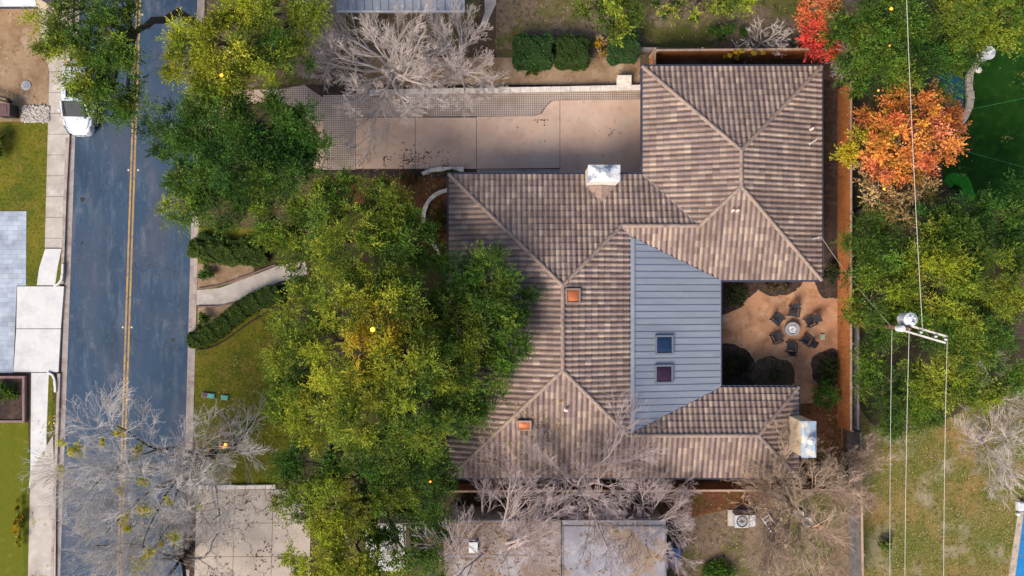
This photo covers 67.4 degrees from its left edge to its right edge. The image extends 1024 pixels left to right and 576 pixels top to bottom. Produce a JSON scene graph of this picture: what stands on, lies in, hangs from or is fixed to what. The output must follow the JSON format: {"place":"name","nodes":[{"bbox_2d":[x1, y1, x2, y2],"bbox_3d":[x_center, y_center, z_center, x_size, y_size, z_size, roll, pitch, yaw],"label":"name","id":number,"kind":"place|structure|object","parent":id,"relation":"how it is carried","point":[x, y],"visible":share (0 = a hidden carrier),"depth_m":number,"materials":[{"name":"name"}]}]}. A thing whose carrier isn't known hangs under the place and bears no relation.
{"place":"outdoors","nodes":[
{"label":"outdoors","id":0,"kind":"place"},
{"bbox_2d":[0,422,29,575],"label":"lawn","id":1,"kind":"structure","parent":0,"point":[14,441],"depth_m":48.00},
{"bbox_2d":[12,498,23,548],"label":"shrub","id":2,"kind":"object","parent":1,"relation":"on","point":[19,523],"visible":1,"depth_m":47.59,"materials":[{"name":"green plant"}]},
{"bbox_2d":[0,122,47,285],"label":"lawn","id":3,"kind":"structure","parent":0,"point":[23,172],"depth_m":48.00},
{"bbox_2d":[29,373,48,487],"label":"sidewalk","id":4,"kind":"structure","parent":0,"point":[39,393],"depth_m":48.00,"materials":[{"name":"concrete"}]},
{"bbox_2d":[28,436,55,575],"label":"sidewalk","id":5,"kind":"structure","parent":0,"point":[40,542],"depth_m":47.99,"materials":[{"name":"concrete"}]},
{"bbox_2d":[37,249,60,284],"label":"sidewalk","id":6,"kind":"structure","parent":0,"point":[47,273],"depth_m":47.99,"materials":[{"name":"concrete"}]},
{"bbox_2d":[46,373,53,435],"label":"lawn","id":7,"kind":"structure","parent":0,"point":[50,403],"depth_m":48.00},
{"bbox_2d":[38,0,69,247],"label":"sidewalk","id":8,"kind":"structure","parent":0,"point":[58,134],"depth_m":47.99,"materials":[{"name":"concrete"}]},
{"bbox_2d":[60,0,196,575],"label":"road","id":9,"kind":"structure","parent":0,"point":[158,357],"depth_m":48.12,"materials":[{"name":"asphalt"}]},
{"bbox_2d":[57,61,99,136],"bbox_3d":[-26.755,-11.702,47.351,2.243,1.548,4.580,0,90,0],"label":"parked car","id":10,"kind":"object","parent":9,"relation":"on","point":[81,126],"visible":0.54,"depth_m":47.18,"materials":[{"name":"white paint"}]},
{"bbox_2d":[50,0,204,575],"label":"kerb","id":11,"kind":"structure","parent":9,"relation":"on","point":[63,255],"depth_m":47.98,"materials":[{"name":"concrete"}]},
{"bbox_2d":[55,0,200,575],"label":"road gutter","id":12,"kind":"object","parent":9,"relation":"on","point":[66,304],"visible":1,"depth_m":48.12,"materials":[{"name":"concrete"}]},
{"bbox_2d":[117,0,140,575],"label":"road marking","id":13,"kind":"object","parent":9,"relation":"on","point":[130,277],"visible":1,"depth_m":48.12,"materials":[{"name":"yellow paint"}]},
{"bbox_2d":[194,227,290,484],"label":"lawn","id":14,"kind":"structure","parent":0,"point":[210,369],"depth_m":48.00,"materials":[{"name":"plant"}]},
{"bbox_2d":[17,375,268,575],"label":"bare tree","id":15,"kind":"object","parent":14,"relation":"on","point":[194,464],"visible":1,"depth_m":40.91,"materials":[{"name":"grey plant"}]},
{"bbox_2d":[198,263,254,287],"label":"bed","id":16,"kind":"object","parent":14,"relation":"on","point":[223,274],"visible":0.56,"depth_m":47.99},
{"bbox_2d":[185,237,269,267],"bbox_3d":[-17.637,-2.144,47.680,5.227,1.216,1.731,4,90,0],"label":"clipped hedge","id":17,"kind":"object","parent":14,"relation":"on","point":[234,254],"visible":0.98,"depth_m":47.35,"materials":[{"name":"green"}]},
{"bbox_2d":[198,301,265,328],"bbox_3d":[-16.181,1.010,47.994,8.181,0.001,2.010,-21,90,0],"label":"bed","id":18,"kind":"object","parent":14,"relation":"on","point":[213,312],"visible":0.25,"depth_m":47.99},
{"bbox_2d":[196,231,268,245],"bbox_3d":[-17.343,-2.942,47.717,4.492,0.861,0.976,4,90,0],"label":"clipped hedge","id":19,"kind":"object","parent":14,"relation":"on","point":[205,236],"visible":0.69,"depth_m":47.55,"materials":[{"name":"green"}]},
{"bbox_2d":[185,283,285,348],"bbox_3d":[-17.246,1.776,47.628,6.728,1.079,1.655,-30,90,0],"label":"clipped hedge","id":20,"kind":"object","parent":14,"relation":"on","point":[226,321],"visible":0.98,"depth_m":47.35,"materials":[{"name":"green"}]},
{"bbox_2d":[198,392,277,491],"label":"bare tree","id":21,"kind":"object","parent":14,"relation":"on","point":[241,431],"visible":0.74,"depth_m":44.77,"materials":[{"name":"grey plant"}]},
{"bbox_2d":[183,489,315,575],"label":"driveway","id":22,"kind":"structure","parent":0,"point":[258,530],"depth_m":47.99,"materials":[{"name":"concrete"}]},
{"bbox_2d":[196,261,307,304],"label":"front path","id":23,"kind":"structure","parent":0,"point":[232,292],"depth_m":47.99,"materials":[{"name":"concrete"}]},
{"bbox_2d":[205,90,322,168],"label":"driveway","id":24,"kind":"structure","parent":0,"point":[259,94],"depth_m":47.99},
{"bbox_2d":[207,0,479,85],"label":"lawn","id":25,"kind":"structure","parent":0,"point":[299,80],"depth_m":48.00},
{"bbox_2d":[366,514,416,570],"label":"garden shed","id":26,"kind":"structure","parent":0,"point":[405,544],"depth_m":45.60,"materials":[{"name":"paint"}]},
{"bbox_2d":[336,0,464,12],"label":"metal roof house","id":27,"kind":"structure","parent":0,"point":[370,6],"depth_m":44.94,"materials":[{"name":"paint"}]},
{"bbox_2d":[279,85,639,171],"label":"grid paving","id":28,"kind":"structure","parent":0,"point":[522,104],"depth_m":47.99,"materials":[{"name":"concrete"}]},
{"bbox_2d":[356,99,639,171],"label":"driveway","id":29,"kind":"structure","parent":0,"point":[573,136],"depth_m":47.98,"materials":[{"name":"concrete"}]},
{"bbox_2d":[201,119,630,575],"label":"fallen leaves","id":30,"kind":"object","parent":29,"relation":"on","point":[298,505],"visible":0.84,"depth_m":47.96,"materials":[{"name":"brown plant"}]},
{"bbox_2d":[0,0,1023,575],"bbox_3d":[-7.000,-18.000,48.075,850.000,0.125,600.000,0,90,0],"label":"ground","id":31,"kind":"structure","parent":0,"point":[482,44],"depth_m":48.01,"materials":[{"name":"soil"}]},
{"bbox_2d":[0,211,25,372],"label":"paved drive","id":32,"kind":"structure","parent":31,"relation":"on","point":[12,250],"depth_m":48.00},
{"bbox_2d":[0,376,26,422],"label":"planter box","id":33,"kind":"object","parent":31,"relation":"on","point":[14,411],"visible":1,"depth_m":47.80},
{"bbox_2d":[0,9,48,121],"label":"bed","id":34,"kind":"object","parent":31,"relation":"on","point":[33,70],"visible":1,"depth_m":48.00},
{"bbox_2d":[20,104,49,123],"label":"river stones","id":35,"kind":"object","parent":34,"relation":"on","point":[39,113],"visible":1,"depth_m":47.92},
{"bbox_2d":[0,0,52,8],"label":"white roof house","id":36,"kind":"structure","parent":31,"relation":"on","point":[10,4],"depth_m":45.19,"materials":[{"name":"paint"}]},
{"bbox_2d":[14,286,64,371],"bbox_3d":[-29.575,2.575,48.068,3.150,0.155,5.350,0,90,0],"label":"driveway apron","id":37,"kind":"object","parent":31,"relation":"on","point":[37,350],"visible":1,"depth_m":47.99,"materials":[{"name":"concrete"}]},
{"bbox_2d":[16,0,211,136],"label":"oak tree","id":38,"kind":"object","parent":31,"relation":"on","point":[116,52],"visible":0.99,"depth_m":40.81,"materials":[{"name":"green plant"}]},
{"bbox_2d":[50,483,245,575],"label":"bare tree","id":39,"kind":"object","parent":31,"relation":"on","point":[186,553],"visible":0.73,"depth_m":43.47,"materials":[{"name":"grey plant"}]},
{"bbox_2d":[124,75,337,240],"bbox_3d":[-14.999,-7.136,43.568,11.394,8.964,9.367,0,90,0],"label":"oak tree","id":40,"kind":"object","parent":31,"relation":"on","point":[250,150],"visible":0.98,"depth_m":41.04,"materials":[{"name":"green plant"}]},
{"bbox_2d":[154,0,336,110],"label":"oak tree","id":41,"kind":"object","parent":31,"relation":"on","point":[206,59],"visible":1,"depth_m":40.52,"materials":[{"name":"green plant"}]},
{"bbox_2d":[203,102,317,220],"bbox_3d":[-16.283,-8.277,47.982,8.439,0.001,6.095,-39,90,0],"label":"mulch bed","id":42,"kind":"object","parent":31,"relation":"on","point":[259,113],"visible":0.21,"depth_m":47.98,"materials":[{"name":"soil"}]},
{"bbox_2d":[253,198,474,575],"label":"mulch bed","id":43,"kind":"object","parent":31,"relation":"on","point":[430,285],"visible":0.16,"depth_m":47.99,"materials":[{"name":"soil"}]},
{"bbox_2d":[245,166,453,301],"bbox_3d":[-8.939,-2.904,43.611,11.555,8.877,7.371,0,90,0],"label":"live oak","id":44,"kind":"object","parent":43,"relation":"on","point":[387,229],"visible":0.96,"depth_m":41.27,"materials":[{"name":"green plant"}]},
{"bbox_2d":[260,420,464,575],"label":"live oak","id":45,"kind":"object","parent":43,"relation":"on","point":[329,481],"visible":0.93,"depth_m":41.38,"materials":[{"name":"green plant"}]},
{"bbox_2d":[254,253,498,495],"bbox_3d":[-7.330,4.480,43.096,13.297,9.907,13.123,0,90,0],"label":"live oak","id":46,"kind":"object","parent":43,"relation":"on","point":[383,359],"visible":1,"depth_m":40.24,"materials":[{"name":"green plant"}]},
{"bbox_2d":[416,237,548,436],"bbox_3d":[-2.339,2.394,44.063,7.631,7.974,10.605,25,90,0],"label":"live oak","id":47,"kind":"object","parent":43,"relation":"on","point":[468,301],"visible":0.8,"depth_m":41.54,"materials":[{"name":"green plant"}]},
{"bbox_2d":[288,0,456,170],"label":"bare tree","id":48,"kind":"object","parent":31,"relation":"on","point":[391,69],"visible":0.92,"depth_m":43.68,"materials":[{"name":"plant"}]},
{"bbox_2d":[335,178,446,263],"bbox_3d":[-6.625,-4.500,47.997,9.250,0.001,6.000,0,90,0],"label":"bed","id":49,"kind":"object","parent":31,"relation":"on","point":[420,190],"visible":0.17,"depth_m":48.00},
{"bbox_2d":[426,206,446,239],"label":"shrub","id":50,"kind":"object","parent":49,"relation":"on","point":[440,214],"visible":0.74,"depth_m":47.62,"materials":[{"name":"green plant"}]},
{"bbox_2d":[279,85,603,177],"bbox_3d":[-2.550,-9.800,47.994,24.100,0.001,5.800,0,90,0],"label":"driveway base","id":51,"kind":"object","parent":31,"relation":"on","point":[333,90],"visible":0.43,"depth_m":47.99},
{"bbox_2d":[369,85,639,95],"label":"retaining wall","id":52,"kind":"structure","parent":51,"relation":"on","point":[599,88],"depth_m":47.59,"materials":[{"name":"concrete"}]},
{"bbox_2d":[409,437,581,575],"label":"bare tree","id":53,"kind":"object","parent":31,"relation":"on","point":[515,509],"visible":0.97,"depth_m":43.07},
{"bbox_2d":[364,58,639,84],"bbox_3d":[-0.625,-13.300,47.998,17.250,0.001,2.200,0,90,0],"label":"bed","id":54,"kind":"object","parent":31,"relation":"on","point":[599,77],"visible":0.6,"depth_m":48.00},
{"bbox_2d":[404,0,509,120],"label":"bare tree","id":55,"kind":"object","parent":54,"relation":"on","point":[459,75],"visible":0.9,"depth_m":44.61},
{"bbox_2d":[444,506,560,575],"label":"flat roof building","id":56,"kind":"structure","parent":31,"relation":"on","point":[495,515],"depth_m":44.95,"materials":[{"name":"paint"}]},
{"bbox_2d":[447,523,665,575],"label":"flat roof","id":57,"kind":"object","parent":56,"relation":"on","point":[498,574],"visible":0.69,"depth_m":44.92,"materials":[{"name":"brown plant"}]},
{"bbox_2d":[0,0,1023,575],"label":"fallen leaves","id":58,"kind":"object","parent":31,"relation":"on","point":[770,298],"visible":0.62,"depth_m":47.96,"materials":[{"name":"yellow plant"}]},
{"bbox_2d":[510,32,553,71],"bbox_3d":[1.265,-14.558,47.300,2.745,1.662,2.267,0,90,0],"label":"clipped hedge","id":59,"kind":"object","parent":31,"relation":"on","point":[533,51],"visible":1,"depth_m":46.76,"materials":[{"name":"green"}]},
{"bbox_2d":[553,33,590,71],"bbox_3d":[3.700,-14.563,47.339,2.365,1.650,2.197,0,90,0],"label":"clipped hedge","id":60,"kind":"object","parent":31,"relation":"on","point":[572,53],"visible":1,"depth_m":46.81,"materials":[{"name":"green"}]},
{"bbox_2d":[571,0,650,49],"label":"willow shrub","id":61,"kind":"object","parent":31,"relation":"on","point":[617,6],"visible":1,"depth_m":45.29,"materials":[{"name":"green plant"}]},
{"bbox_2d":[561,506,666,575],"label":"flat roof building","id":62,"kind":"structure","parent":31,"relation":"on","point":[569,537],"depth_m":44.95,"materials":[{"name":"paint"}]},
{"bbox_2d":[606,30,641,65],"bbox_3d":[6.870,-14.835,47.358,2.215,1.717,2.100,0,90,0],"label":"clipped hedge","id":63,"kind":"object","parent":31,"relation":"on","point":[628,52],"visible":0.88,"depth_m":46.77,"materials":[{"name":"green"}]},
{"bbox_2d":[466,486,799,519],"bbox_3d":[7.000,13.450,47.995,22.000,0.001,2.100,0,90,0],"label":"mulch bed","id":64,"kind":"object","parent":31,"relation":"on","point":[704,501],"visible":0.33,"depth_m":47.99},
{"bbox_2d":[472,389,671,575],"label":"bare tree","id":65,"kind":"object","parent":64,"relation":"on","point":[580,483],"visible":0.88,"depth_m":42.91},
{"bbox_2d":[512,501,649,518],"bbox_3d":[4.076,13.508,46.750,8.152,2.500,0.379,0,90,0],"label":"hedge","id":66,"kind":"object","parent":64,"relation":"on","point":[632,512],"visible":0.57,"depth_m":45.97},
{"bbox_2d":[447,64,822,478],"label":"house","id":67,"kind":"structure","parent":31,"relation":"on","point":[632,271],"depth_m":44.21,"materials":[{"name":"tile"}]},
{"bbox_2d":[578,468,702,575],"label":"bare tree","id":68,"kind":"object","parent":31,"relation":"on","point":[660,491],"visible":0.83,"depth_m":44.23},
{"bbox_2d":[446,482,847,493],"bbox_3d":[8.200,12.242,47.065,24.300,1.870,0.230,0,90,0],"label":"board fence","id":69,"kind":"object","parent":31,"relation":"on","point":[716,487],"visible":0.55,"depth_m":46.92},
{"bbox_2d":[649,0,756,26],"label":"willow shrub","id":70,"kind":"object","parent":31,"relation":"on","point":[712,5],"visible":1,"depth_m":45.24,"materials":[{"name":"green plant"}]},
{"bbox_2d":[649,47,842,59],"bbox_3d":[14.300,-14.367,47.040,11.500,1.920,0.230,0,90,0],"label":"board fence","id":71,"kind":"object","parent":31,"relation":"on","point":[702,53],"visible":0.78,"depth_m":46.91,"materials":[{"name":"brown wood"}]},
{"bbox_2d":[731,17,793,62],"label":"bare tree","id":72,"kind":"object","parent":31,"relation":"on","point":[777,44],"visible":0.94,"depth_m":45.98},
{"bbox_2d":[800,401,841,481],"bbox_3d":[19.300,9.625,47.995,2.600,0.001,5.250,0,90,0],"label":"mulch bed","id":73,"kind":"object","parent":31,"relation":"on","point":[814,412],"visible":0.4,"depth_m":47.99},
{"bbox_2d":[786,0,855,66],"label":"red tree","id":74,"kind":"object","parent":31,"relation":"on","point":[805,12],"visible":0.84,"depth_m":42.95,"materials":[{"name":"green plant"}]},
{"bbox_2d":[824,80,839,263],"bbox_3d":[20.050,-7.250,47.995,1.100,0.001,11.500,0,90,0],"label":"mulch bed","id":75,"kind":"object","parent":31,"relation":"on","point":[830,165],"visible":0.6,"depth_m":47.99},
{"bbox_2d":[837,81,852,431],"bbox_3d":[20.405,-1.900,47.040,0.230,1.920,21.100,0,90,0],"label":"board fence","id":76,"kind":"object","parent":75,"relation":"on","point":[844,187],"visible":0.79,"depth_m":46.99,"materials":[{"name":"brown wood"}]},
{"bbox_2d":[846,326,860,429],"bbox_3d":[20.855,5.250,47.065,0.230,1.870,6.600,0,90,0],"label":"board fence","id":77,"kind":"object","parent":31,"relation":"on","point":[855,406],"visible":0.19,"depth_m":46.49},
{"bbox_2d":[811,424,899,518],"bbox_3d":[20.342,11.136,45.484,5.336,5.208,4.613,-24,90,0],"label":"bare tree","id":78,"kind":"object","parent":31,"relation":"on","point":[871,442],"visible":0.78,"depth_m":44.74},
{"bbox_2d":[847,427,864,575],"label":"board fence","id":79,"kind":"object","parent":31,"relation":"on","point":[856,561],"visible":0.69,"depth_m":46.94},
{"bbox_2d":[830,200,935,345],"bbox_3d":[20.763,-0.865,44.442,5.811,7.215,8.206,0,90,0],"label":"cedar tree","id":80,"kind":"object","parent":31,"relation":"on","point":[870,275],"visible":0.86,"depth_m":42.32,"materials":[{"name":"green plant"}]},
{"bbox_2d":[811,0,973,111],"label":"juniper tree","id":81,"kind":"object","parent":31,"relation":"on","point":[870,64],"visible":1,"depth_m":41.54,"materials":[{"name":"green plant"}]},
{"bbox_2d":[847,160,943,248],"bbox_3d":[21.146,-5.238,44.969,5.360,6.162,4.971,34,90,0],"label":"dry tree","id":82,"kind":"object","parent":31,"relation":"on","point":[891,201],"visible":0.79,"depth_m":42.96,"materials":[{"name":"beige plant"}]},
{"bbox_2d":[845,21,1009,431],"bbox_3d":[25.951,-3.992,47.992,10.317,0.001,26.068,0,90,0],"label":"mulch bed","id":83,"kind":"object","parent":31,"relation":"on","point":[856,201],"visible":0.21,"depth_m":47.99,"materials":[{"name":"soil"}]},
{"bbox_2d":[843,313,947,343],"bbox_3d":[21.556,2.043,43.893,2.624,8.214,1.109,15,90,0],"label":"utility pole","id":84,"kind":"object","parent":83,"relation":"on","point":[909,320],"visible":0.94,"depth_m":40.16,"materials":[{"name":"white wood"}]},
{"bbox_2d":[829,73,971,193],"bbox_3d":[21.879,-8.485,44.342,7.735,7.416,6.032,-33,90,0],"label":"maple tree","id":85,"kind":"object","parent":83,"relation":"on","point":[880,146],"visible":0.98,"depth_m":42.11,"materials":[{"name":"orange plant"}]},
{"bbox_2d":[848,321,1023,445],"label":"cedar tree","id":86,"kind":"object","parent":83,"relation":"on","point":[927,403],"visible":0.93,"depth_m":42.89,"materials":[{"name":"green plant"}]},
{"bbox_2d":[893,204,1023,401],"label":"cedar tree","id":87,"kind":"object","parent":83,"relation":"on","point":[951,263],"visible":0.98,"depth_m":41.04,"materials":[{"name":"green plant"}]},
{"bbox_2d":[905,166,1023,279],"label":"cedar tree","id":88,"kind":"object","parent":83,"relation":"on","point":[986,214],"visible":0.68,"depth_m":41.64,"materials":[{"name":"green plant"}]},
{"bbox_2d":[893,0,1023,80],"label":"juniper tree","id":89,"kind":"object","parent":31,"relation":"on","point":[981,24],"visible":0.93,"depth_m":41.46,"materials":[{"name":"green plant"}]},
{"bbox_2d":[1008,512,1023,575],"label":"pool coping","id":90,"kind":"object","parent":31,"relation":"on","point":[1015,549],"visible":1,"depth_m":47.94,"materials":[{"name":"beige stone"}]},
{"bbox_2d":[496,0,934,49],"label":"lawn","id":91,"kind":"structure","parent":0,"point":[513,12],"depth_m":48.00,"materials":[{"name":"plant"}]},
{"bbox_2d":[707,23,747,43],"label":"shrub","id":92,"kind":"object","parent":91,"relation":"on","point":[714,31],"visible":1,"depth_m":47.16,"materials":[{"name":"green plant"}]},
{"bbox_2d":[676,494,848,575],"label":"lawn","id":93,"kind":"structure","parent":0,"point":[706,537],"depth_m":48.00,"materials":[{"name":"plant"}]},
{"bbox_2d":[700,557,736,575],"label":"shrub","id":94,"kind":"object","parent":93,"relation":"on","point":[716,568],"visible":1,"depth_m":47.63,"materials":[{"name":"green plant"}]},
{"bbox_2d":[728,510,755,527],"bbox_3d":[14.250,14.350,47.572,1.550,0.855,1.000,0,90,0],"label":"air conditioner","id":95,"kind":"object","parent":93,"relation":"on","point":[734,517],"visible":0.74,"depth_m":47.24,"materials":[{"name":"metal"}]},
{"bbox_2d":[720,417,870,575],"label":"bare tree","id":96,"kind":"object","parent":93,"relation":"on","point":[790,504],"visible":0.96,"depth_m":42.94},
{"bbox_2d":[722,282,839,403],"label":"courtyard","id":97,"kind":"structure","parent":0,"point":[749,326],"depth_m":48.00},
{"bbox_2d":[722,343,755,384],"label":"mulch bed","id":98,"kind":"object","parent":97,"relation":"on","point":[729,350],"visible":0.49,"depth_m":47.98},
{"bbox_2d":[722,352,752,378],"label":"shrub","id":99,"kind":"object","parent":98,"relation":"on","point":[729,366],"visible":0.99,"depth_m":47.60,"materials":[{"name":"green plant"}]},
{"bbox_2d":[722,282,757,314],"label":"mulch bed","id":100,"kind":"object","parent":97,"relation":"on","point":[751,288],"visible":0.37,"depth_m":47.99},
{"bbox_2d":[723,282,747,307],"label":"shrub","id":101,"kind":"object","parent":100,"relation":"on","point":[734,293],"visible":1,"depth_m":47.57,"materials":[{"name":"green plant"}]},
{"bbox_2d":[751,356,794,384],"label":"mulch bed","id":102,"kind":"object","parent":97,"relation":"on","point":[762,367],"visible":0.82,"depth_m":47.98,"materials":[{"name":"soil"}]},
{"bbox_2d":[754,282,802,296],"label":"mulch bed","id":103,"kind":"object","parent":97,"relation":"on","point":[793,286],"visible":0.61,"depth_m":47.99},
{"bbox_2d":[811,348,837,384],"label":"mulch bed","id":104,"kind":"object","parent":97,"relation":"on","point":[817,358],"visible":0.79,"depth_m":47.98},
{"bbox_2d":[816,353,839,379],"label":"shrub","id":105,"kind":"object","parent":104,"relation":"on","point":[833,371],"visible":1,"depth_m":47.56,"materials":[{"name":"green plant"}]},
{"bbox_2d":[809,374,841,412],"bbox_3d":[19.434,6.521,47.198,2.095,1.648,2.153,38,90,0],"label":"shrub","id":106,"kind":"object","parent":97,"relation":"on","point":[828,392],"visible":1,"depth_m":47.13,"materials":[{"name":"green plant"}]},
{"bbox_2d":[815,268,839,298],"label":"mulch bed","id":107,"kind":"object","parent":97,"relation":"on","point":[825,290],"visible":0.63,"depth_m":47.98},
{"bbox_2d":[859,364,1023,575],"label":"lawn","id":108,"kind":"structure","parent":0,"point":[988,541],"depth_m":48.00,"materials":[{"name":"plant"}]},
{"bbox_2d":[949,399,1023,510],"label":"bare tree","id":109,"kind":"object","parent":108,"relation":"on","point":[1005,465],"visible":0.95,"depth_m":44.77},
{"bbox_2d":[960,350,1023,455],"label":"bare tree","id":110,"kind":"object","parent":108,"relation":"on","point":[1012,402],"visible":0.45,"depth_m":45.16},
{"bbox_2d":[930,73,964,111],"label":"pond","id":111,"kind":"structure","parent":0,"point":[957,79],"depth_m":47.99,"materials":[{"name":"liquid"}]},
{"bbox_2d":[942,24,1023,209],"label":"lawn","id":112,"kind":"structure","parent":0,"point":[992,124],"depth_m":48.00,"materials":[{"name":"plant"}]},
{"bbox_2d":[944,173,975,200],"bbox_3d":[27.841,-6.131,47.995,1.886,0.001,2.234,-23,90,0],"label":"putting green","id":113,"kind":"object","parent":112,"relation":"on","point":[960,180],"visible":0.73,"depth_m":47.99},
{"bbox_2d":[948,44,984,135],"bbox_3d":[28.512,-12.271,47.892,1.037,0.215,6.085,19,90,0],"label":"stone edging","id":114,"kind":"object","parent":112,"relation":"on","point":[969,93],"visible":0.51,"depth_m":47.80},
{"bbox_2d":[1015,511,1023,575],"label":"pool water","id":115,"kind":"structure","parent":0,"point":[1020,567],"depth_m":47.98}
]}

